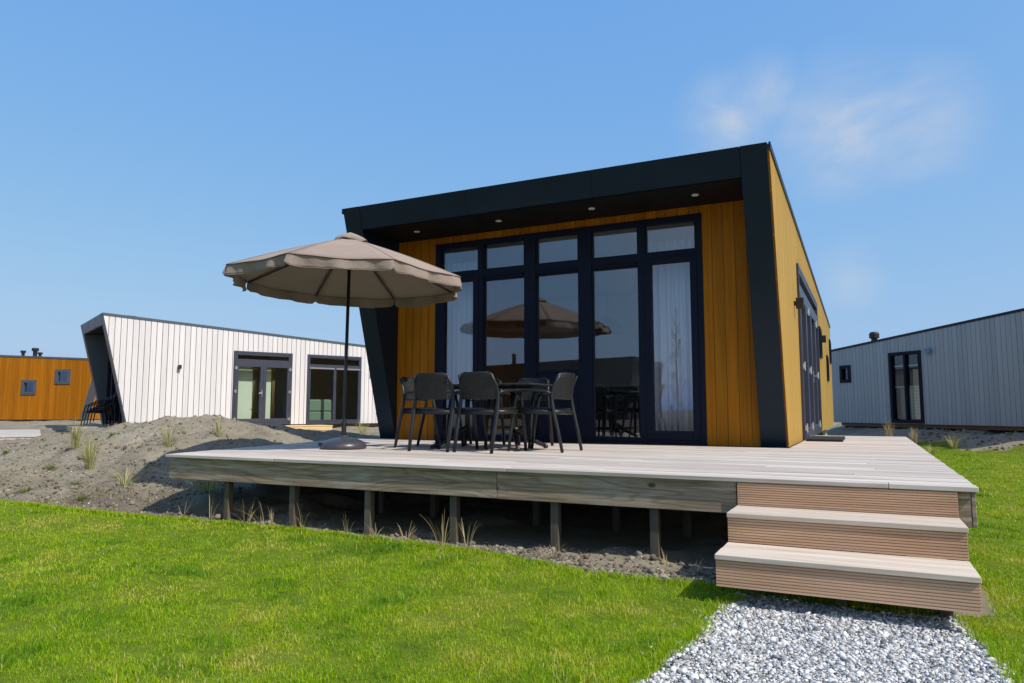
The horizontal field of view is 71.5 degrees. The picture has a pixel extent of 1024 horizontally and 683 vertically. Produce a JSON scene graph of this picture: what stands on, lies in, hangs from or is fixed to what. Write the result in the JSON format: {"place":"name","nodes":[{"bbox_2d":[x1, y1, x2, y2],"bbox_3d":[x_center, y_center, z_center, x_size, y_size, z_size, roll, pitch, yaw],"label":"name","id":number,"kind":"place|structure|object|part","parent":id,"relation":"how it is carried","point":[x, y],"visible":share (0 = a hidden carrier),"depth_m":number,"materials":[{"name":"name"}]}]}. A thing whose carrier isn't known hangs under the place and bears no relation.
{"place":"outdoors","nodes":[
{"label":"outdoors","id":0,"kind":"place"},
{"bbox_2d":[309,399,331,419],"bbox_3d":[-7.161,2.525,25.696,1.230,0.850,0.900,4,-7,-39],"label":"sofa","id":1,"kind":"object","parent":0,"point":[324,407],"visible":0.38,"depth_m":25.40,"materials":[{"name":"green fabric"}]},
{"bbox_2d":[0,414,1023,682],"bbox_3d":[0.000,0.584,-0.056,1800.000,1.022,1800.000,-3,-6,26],"label":"ground","id":2,"kind":"structure","parent":0,"point":[510,522],"depth_m":5.24,"materials":[{"name":"green plant"}]},
{"bbox_2d":[0,429,40,439],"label":"platform","id":3,"kind":"structure","parent":2,"relation":"on","point":[16,434],"depth_m":18.47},
{"bbox_2d":[17,486,28,492],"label":"weed","id":4,"kind":"object","parent":2,"relation":"on","point":[26,490],"visible":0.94,"depth_m":8.83,"materials":[{"name":"green plant"}]},
{"bbox_2d":[44,463,54,469],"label":"weed","id":5,"kind":"object","parent":2,"relation":"on","point":[50,467],"visible":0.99,"depth_m":9.59,"materials":[{"name":"green plant"}]},
{"bbox_2d":[0,348,100,421],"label":"orange cabin","id":6,"kind":"object","parent":2,"relation":"on","point":[35,387],"visible":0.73,"depth_m":30.11,"materials":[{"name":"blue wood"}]},
{"bbox_2d":[21,380,36,394],"bbox_3d":[-20.438,1.944,30.147,0.620,0.630,0.156,0,-5,0],"label":"small window","id":7,"kind":"structure","parent":6,"relation":"in","point":[23,383],"depth_m":30.08,"materials":[{"name":"grey metal"}]},
{"bbox_2d":[54,369,70,383],"bbox_3d":[-19.023,1.496,30.190,0.650,0.630,0.156,0,-5,0],"label":"small window","id":8,"kind":"structure","parent":6,"relation":"in","point":[57,371],"depth_m":30.12,"materials":[{"name":"grey metal"}]},
{"bbox_2d":[63,416,91,447],"bbox_3d":[-6.355,1.286,10.389,0.476,0.538,0.474,-1,-6,10],"label":"marram tuft","id":9,"kind":"object","parent":2,"relation":"on","point":[77,438],"visible":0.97,"depth_m":10.35,"materials":[{"name":"green"}]},
{"bbox_2d":[75,493,89,500],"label":"weed","id":10,"kind":"object","parent":2,"relation":"on","point":[80,498],"visible":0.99,"depth_m":8.09,"materials":[{"name":"green plant"}]},
{"bbox_2d":[69,436,97,461],"bbox_3d":[-5.820,1.451,9.794,0.499,0.426,0.429,2,-6,-18],"label":"marram tuft","id":11,"kind":"object","parent":2,"relation":"on","point":[87,447],"visible":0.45,"depth_m":9.76,"materials":[{"name":"beige"}]},
{"bbox_2d":[69,432,104,469],"bbox_3d":[-5.585,1.427,9.433,0.492,0.552,0.451,-3,-6,26],"label":"marram tuft","id":12,"kind":"object","parent":2,"relation":"on","point":[89,464],"visible":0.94,"depth_m":9.41,"materials":[{"name":"green"}]},
{"bbox_2d":[66,426,108,431],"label":"porch slab","id":13,"kind":"structure","parent":2,"relation":"on","point":[85,427],"depth_m":21.59,"materials":[{"name":"concrete"}]},
{"bbox_2d":[80,399,106,426],"bbox_3d":[-12.875,2.191,21.954,0.666,0.849,0.578,4,-7,-39],"label":"armchair","id":14,"kind":"object","parent":13,"relation":"on","point":[87,411],"visible":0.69,"depth_m":21.91,"materials":[{"name":"plastic"}]},
{"bbox_2d":[85,397,110,424],"bbox_3d":[-12.809,2.148,22.011,0.666,0.849,0.578,4,-7,-39],"label":"armchair","id":15,"kind":"object","parent":14,"relation":"on","point":[106,404],"visible":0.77,"depth_m":21.93,"materials":[{"name":"plastic"}]},
{"bbox_2d":[90,396,113,422],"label":"armchair","id":16,"kind":"object","parent":15,"relation":"on","point":[109,404],"visible":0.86,"depth_m":22.00,"materials":[{"name":"plastic"}]},
{"bbox_2d":[93,394,116,421],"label":"armchair","id":17,"kind":"object","parent":16,"relation":"on","point":[108,407],"visible":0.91,"depth_m":22.04,"materials":[{"name":"plastic"}]},
{"bbox_2d":[105,466,158,486],"bbox_3d":[-4.604,1.595,8.515,0.705,0.262,0.757,1,-6,-14],"label":"marram tuft","id":18,"kind":"object","parent":2,"relation":"on","point":[124,482],"visible":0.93,"depth_m":8.48,"materials":[{"name":"beige plant"}]},
{"bbox_2d":[0,415,323,513],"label":"straw litter","id":19,"kind":"object","parent":2,"relation":"on","point":[104,484],"visible":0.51,"depth_m":8.42,"materials":[{"name":"beige plant"}]},
{"bbox_2d":[150,425,184,446],"bbox_3d":[-4.706,1.270,9.815,0.601,0.352,0.582,-3,-6,26],"label":"marram tuft","id":20,"kind":"object","parent":2,"relation":"on","point":[168,438],"visible":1,"depth_m":9.77,"materials":[{"name":"beige"}]},
{"bbox_2d":[162,467,223,491],"bbox_3d":[-3.421,1.492,8.011,1.184,0.414,1.456,3,-6,-29],"label":"marram tuft","id":21,"kind":"object","parent":2,"relation":"on","point":[209,486],"visible":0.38,"depth_m":7.94,"materials":[{"name":"beige"}]},
{"bbox_2d":[209,494,223,519],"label":"dry grass tuft","id":22,"kind":"object","parent":2,"relation":"on","point":[211,508],"visible":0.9,"depth_m":6.89,"materials":[{"name":"beige plant"}]},
{"bbox_2d":[212,414,226,436],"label":"marram tuft","id":23,"kind":"object","parent":2,"relation":"on","point":[217,432],"visible":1,"depth_m":10.14,"materials":[{"name":"beige plant"}]},
{"bbox_2d":[80,312,377,426],"bbox_3d":[-8.361,1.670,25.904,12.342,4.031,4.169,4,-7,-39],"label":"white cabin","id":24,"kind":"object","parent":2,"relation":"on","point":[146,369],"visible":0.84,"depth_m":22.95,"materials":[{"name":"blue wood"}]},
{"bbox_2d":[105,354,121,424],"bbox_3d":[-12.642,1.309,22.741,0.146,2.690,2.500,4,-7,-39],"label":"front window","id":25,"kind":"structure","parent":24,"relation":"in","point":[111,389],"depth_m":22.97,"materials":[{"name":"black glass"}]},
{"bbox_2d":[251,367,258,418],"bbox_3d":[-8.552,1.744,23.668,0.204,1.980,0.064,4,-7,-39],"label":"curtain","id":26,"kind":"object","parent":24,"relation":"hanging from","point":[254,403],"visible":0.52,"depth_m":23.66,"materials":[{"name":"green fabric"}]},
{"bbox_2d":[231,351,292,423],"bbox_3d":[-8.233,1.540,23.503,1.950,2.385,0.206,4,-7,-39],"label":"french door","id":27,"kind":"structure","parent":24,"relation":"in","point":[263,364],"depth_m":23.48,"materials":[{"name":"grey metal"}]},
{"bbox_2d":[270,368,275,418],"bbox_3d":[-8.077,1.780,24.048,0.144,1.980,0.064,4,-7,-39],"label":"curtain","id":28,"kind":"object","parent":24,"relation":"hanging from","point":[273,389],"visible":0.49,"depth_m":24.04,"materials":[{"name":"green fabric"}]},
{"bbox_2d":[306,354,361,423],"bbox_3d":[-6.283,1.692,25.101,2.040,2.385,0.146,4,-7,-39],"label":"french door","id":29,"kind":"structure","parent":24,"relation":"in","point":[358,402],"depth_m":25.03,"materials":[{"name":"grey"}]},
{"bbox_2d":[225,498,256,523],"bbox_3d":[-2.462,1.575,6.572,0.410,0.268,0.324,3,-6,-32],"label":"dry grass tuft","id":30,"kind":"object","parent":2,"relation":"on","point":[249,519],"visible":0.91,"depth_m":6.61,"materials":[{"name":"beige plant"}]},
{"bbox_2d":[242,497,263,523],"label":"dry grass tuft","id":31,"kind":"object","parent":2,"relation":"on","point":[255,515],"visible":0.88,"depth_m":6.62,"materials":[{"name":"beige plant"}]},
{"bbox_2d":[265,507,287,525],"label":"dry grass tuft","id":32,"kind":"object","parent":2,"relation":"on","point":[271,518],"visible":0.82,"depth_m":6.48,"materials":[{"name":"beige plant"}]},
{"bbox_2d":[296,507,312,527],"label":"dry grass tuft","id":33,"kind":"object","parent":2,"relation":"on","point":[302,526],"visible":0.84,"depth_m":6.34,"materials":[{"name":"beige plant"}]},
{"bbox_2d":[285,425,332,429],"bbox_3d":[-7.353,2.947,23.385,2.700,0.370,0.944,4,-7,-39],"label":"timber step","id":34,"kind":"object","parent":2,"relation":"on","point":[322,427],"visible":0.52,"depth_m":23.45,"materials":[{"name":"brown wood"}]},
{"bbox_2d":[342,515,354,533],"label":"dry grass tuft","id":35,"kind":"object","parent":2,"relation":"on","point":[346,527],"visible":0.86,"depth_m":6.09,"materials":[{"name":"beige plant"}]},
{"bbox_2d":[0,414,715,580],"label":"soil crumbs","id":36,"kind":"object","parent":2,"relation":"on","point":[653,557],"visible":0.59,"depth_m":8.15,"materials":[{"name":"soil"}]},
{"bbox_2d":[355,418,372,434],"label":"marram tuft","id":37,"kind":"object","parent":2,"relation":"on","point":[363,432],"visible":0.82,"depth_m":19.74,"materials":[{"name":"beige plant"}]},
{"bbox_2d":[367,526,382,536],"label":"dry grass tuft","id":38,"kind":"object","parent":2,"relation":"on","point":[375,531],"visible":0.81,"depth_m":5.94,"materials":[{"name":"beige plant"}]},
{"bbox_2d":[391,522,418,541],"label":"dry grass tuft","id":39,"kind":"object","parent":2,"relation":"on","point":[408,534],"visible":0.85,"depth_m":5.75,"materials":[{"name":"beige plant"}]},
{"bbox_2d":[424,512,460,545],"bbox_3d":[-0.525,1.464,5.596,0.410,0.310,0.389,-3,-6,26],"label":"dry grass tuft","id":40,"kind":"object","parent":2,"relation":"on","point":[442,542],"visible":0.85,"depth_m":5.56,"materials":[{"name":"beige plant"}]},
{"bbox_2d":[460,519,481,547],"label":"dry grass tuft","id":41,"kind":"object","parent":2,"relation":"on","point":[470,546],"visible":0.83,"depth_m":5.45,"materials":[{"name":"beige plant"}]},
{"bbox_2d":[0,442,1023,682],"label":"lawn grass","id":42,"kind":"structure","parent":2,"relation":"on","point":[202,659],"depth_m":3.86,"materials":[{"name":"green plant"}]},
{"bbox_2d":[0,499,1023,682],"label":"grass fringe","id":43,"kind":"object","parent":2,"relation":"on","point":[636,666],"depth_m":4.12,"materials":[{"name":"green plant"}]},
{"bbox_2d":[165,435,978,559],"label":"timber deck","id":44,"kind":"structure","parent":2,"relation":"on","point":[653,480],"depth_m":5.95,"materials":[{"name":"grey wood"}]},
{"bbox_2d":[222,232,462,449],"bbox_3d":[-1.905,-0.027,8.246,2.592,2.515,2.584,-4,-7,37],"label":"parasol","id":45,"kind":"object","parent":44,"relation":"on","point":[348,270],"visible":1,"depth_m":8.52,"materials":[{"name":"beige fabric"}]},
{"bbox_2d":[394,376,463,448],"bbox_3d":[-0.990,0.838,8.502,0.666,0.849,0.578,-3,-6,26],"label":"armchair","id":46,"kind":"object","parent":44,"relation":"on","point":[407,384],"visible":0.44,"depth_m":8.46,"materials":[{"name":"plastic"}]},
{"bbox_2d":[407,372,478,451],"bbox_3d":[-0.765,0.782,7.915,0.578,0.849,0.666,-2,-6,24],"label":"armchair","id":47,"kind":"object","parent":44,"relation":"on","point":[423,389],"visible":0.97,"depth_m":7.69,"materials":[{"name":"plastic"}]},
{"bbox_2d":[445,379,504,446],"bbox_3d":[-0.442,0.884,8.984,0.578,0.849,0.666,-2,-6,22],"label":"armchair","id":48,"kind":"object","parent":44,"relation":"on","point":[487,417],"visible":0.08,"depth_m":9.09,"materials":[{"name":"plastic"}]},
{"bbox_2d":[453,371,526,453],"bbox_3d":[-0.240,0.761,7.689,0.578,0.849,0.666,-3,-6,32],"label":"armchair","id":49,"kind":"object","parent":44,"relation":"on","point":[468,382],"visible":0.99,"depth_m":7.50,"materials":[{"name":"plastic"}]},
{"bbox_2d":[430,383,552,450],"bbox_3d":[-0.258,0.870,8.268,1.400,0.735,0.800,-3,-6,26],"label":"table","id":50,"kind":"object","parent":44,"relation":"on","point":[465,429],"visible":0.73,"depth_m":8.14,"materials":[{"name":"metal"}]},
{"bbox_2d":[490,378,553,447],"bbox_3d":[0.135,0.857,8.698,0.578,0.849,0.666,-3,-6,30],"label":"armchair","id":51,"kind":"object","parent":44,"relation":"on","point":[535,396],"visible":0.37,"depth_m":8.80,"materials":[{"name":"plastic"}]},
{"bbox_2d":[507,372,582,452],"bbox_3d":[0.371,0.773,7.815,0.666,0.849,0.578,-3,-6,30],"label":"armchair","id":52,"kind":"object","parent":44,"relation":"on","point":[563,386],"visible":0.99,"depth_m":7.66,"materials":[{"name":"plastic"}]},
{"bbox_2d":[806,436,844,441],"bbox_3d":[4.682,1.445,10.593,0.480,0.030,1.400,-3,-6,26],"label":"doormat","id":53,"kind":"object","parent":44,"relation":"on","point":[829,438],"visible":1,"depth_m":10.25,"materials":[{"name":"black rubber"}]},
{"bbox_2d":[342,141,833,447],"bbox_3d":[3.282,0.560,15.127,6.119,4.155,13.812,-3,-6,26],"label":"cabin","id":54,"kind":"object","parent":2,"relation":"on","point":[546,253],"visible":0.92,"depth_m":9.72,"materials":[{"name":"orange wood"}]},
{"bbox_2d":[444,261,477,427],"bbox_3d":[-0.792,0.120,10.950,0.772,2.700,0.105,-3,-6,26],"label":"curtain","id":55,"kind":"object","parent":54,"relation":"hanging from","point":[460,335],"visible":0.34,"depth_m":10.97,"materials":[{"name":"white fabric"}]},
{"bbox_2d":[595,270,622,334],"bbox_3d":[1.580,-0.729,11.844,0.500,1.200,0.500,-3,-6,26],"label":"pendant lamp","id":56,"kind":"object","parent":54,"relation":"hanging from","point":[607,324],"visible":0.82,"depth_m":11.64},
{"bbox_2d":[647,238,694,430],"bbox_3d":[2.324,-0.027,9.409,1.072,2.700,0.106,-3,-6,26],"label":"curtain","id":57,"kind":"object","parent":54,"relation":"hanging from","point":[672,352],"visible":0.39,"depth_m":9.49,"materials":[{"name":"white fabric"}]},
{"bbox_2d":[796,263,822,439],"bbox_3d":[5.184,0.325,12.396,0.216,2.595,4.470,-3,-6,26],"label":"side door","id":58,"kind":"structure","parent":54,"relation":"in","point":[810,380],"depth_m":11.94,"materials":[{"name":"black metal"}]},
{"bbox_2d":[818,326,822,358],"bbox_3d":[6.574,0.027,15.303,0.156,0.650,0.600,-3,-6,26],"label":"small window","id":59,"kind":"structure","parent":54,"relation":"in","point":[819,328],"depth_m":15.04,"materials":[{"name":"black"}]},
{"bbox_2d":[826,355,829,380],"bbox_3d":[7.820,0.673,17.760,0.156,0.630,0.600,-3,-6,26],"label":"small window","id":60,"kind":"structure","parent":54,"relation":"in","point":[827,358],"depth_m":17.49,"materials":[{"name":"black"}]},
{"bbox_2d":[829,339,831,363],"bbox_3d":[8.621,0.279,19.417,0.156,0.630,0.600,-3,-6,26],"label":"small window","id":61,"kind":"structure","parent":54,"relation":"in","point":[830,353],"depth_m":19.14,"materials":[{"name":"black"}]},
{"bbox_2d":[476,544,715,584],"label":"earth clods","id":62,"kind":"object","parent":2,"relation":"on","point":[637,570],"visible":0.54,"depth_m":4.78,"materials":[{"name":"soil"}]},
{"bbox_2d":[661,548,666,573],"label":"dry grass tuft","id":63,"kind":"object","parent":2,"relation":"on","point":[665,566],"visible":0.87,"depth_m":4.58,"materials":[{"name":"beige plant"}]},
{"bbox_2d":[715,482,981,617],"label":"deck steps","id":64,"kind":"structure","parent":2,"relation":"on","point":[943,586],"depth_m":3.94,"materials":[{"name":"brown wood"}]},
{"bbox_2d":[883,418,894,436],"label":"bank tuft","id":65,"kind":"object","parent":2,"relation":"on","point":[890,435],"visible":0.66,"depth_m":20.73,"materials":[{"name":"beige plant"}]},
{"bbox_2d":[908,426,918,443],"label":"bank tuft","id":66,"kind":"object","parent":2,"relation":"on","point":[914,437],"visible":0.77,"depth_m":19.80,"materials":[{"name":"beige plant"}]},
{"bbox_2d":[831,308,1023,432],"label":"grey cabin","id":67,"kind":"object","parent":2,"relation":"on","point":[967,374],"visible":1,"depth_m":21.12,"materials":[{"name":"grey painted wood cladding"},{"name":"glass"},{"name":"dark painted metal"}]},
{"bbox_2d":[839,365,850,382],"bbox_3d":[11.541,1.126,24.563,0.156,0.600,0.480,2,-6,-19],"label":"small window","id":68,"kind":"structure","parent":67,"relation":"in","point":[841,368],"depth_m":24.56,"materials":[{"name":"black"}]},
{"bbox_2d":[888,350,924,423],"bbox_3d":[12.331,1.429,22.215,0.156,2.230,1.200,2,-6,-19],"label":"glazed door","id":69,"kind":"structure","parent":67,"relation":"in","point":[890,355],"depth_m":22.20,"materials":[{"name":"black"}]},
{"bbox_2d":[927,444,939,453],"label":"bank tuft","id":70,"kind":"object","parent":2,"relation":"on","point":[933,452],"visible":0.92,"depth_m":16.93,"materials":[{"name":"green plant"}]},
{"bbox_2d":[944,434,964,448],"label":"bank tuft","id":71,"kind":"object","parent":2,"relation":"on","point":[954,445],"visible":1,"depth_m":18.59,"materials":[{"name":"green plant"}]},
{"bbox_2d":[905,427,1023,449],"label":"bank crumbs","id":72,"kind":"object","parent":2,"relation":"on","point":[982,441],"visible":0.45,"depth_m":19.20,"materials":[{"name":"soil"}]},
{"bbox_2d":[0,0,1023,394],"label":"sky","id":73,"kind":"structure","parent":0,"point":[148,148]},
{"bbox_2d":[595,384,639,432],"bbox_3d":[2.025,1.359,14.463,2.560,0.940,0.700,-3,-6,26],"label":"table","id":74,"kind":"object","parent":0,"point":[617,407],"visible":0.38,"depth_m":14.06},
{"bbox_3d":[1.595,1.335,14.318,0.580,0.800,0.020,-3,-6,26],"label":"cabinet door","id":75,"kind":"part","parent":74,"relation":"part of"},
{"bbox_3d":[2.150,1.309,14.044,0.580,0.800,0.020,-3,-6,26],"label":"cabinet door","id":76,"kind":"part","parent":74,"relation":"part of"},
{"bbox_3d":[2.706,1.282,13.769,0.580,0.800,0.020,-3,-6,26],"label":"cabinet door","id":77,"kind":"part","parent":74,"relation":"part of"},
{"bbox_2d":[632,592,1022,682],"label":"gravel","id":78,"kind":"structure","parent":0,"point":[916,653],"depth_m":3.19,"materials":[{"name":"grey gravel"}]}
]}

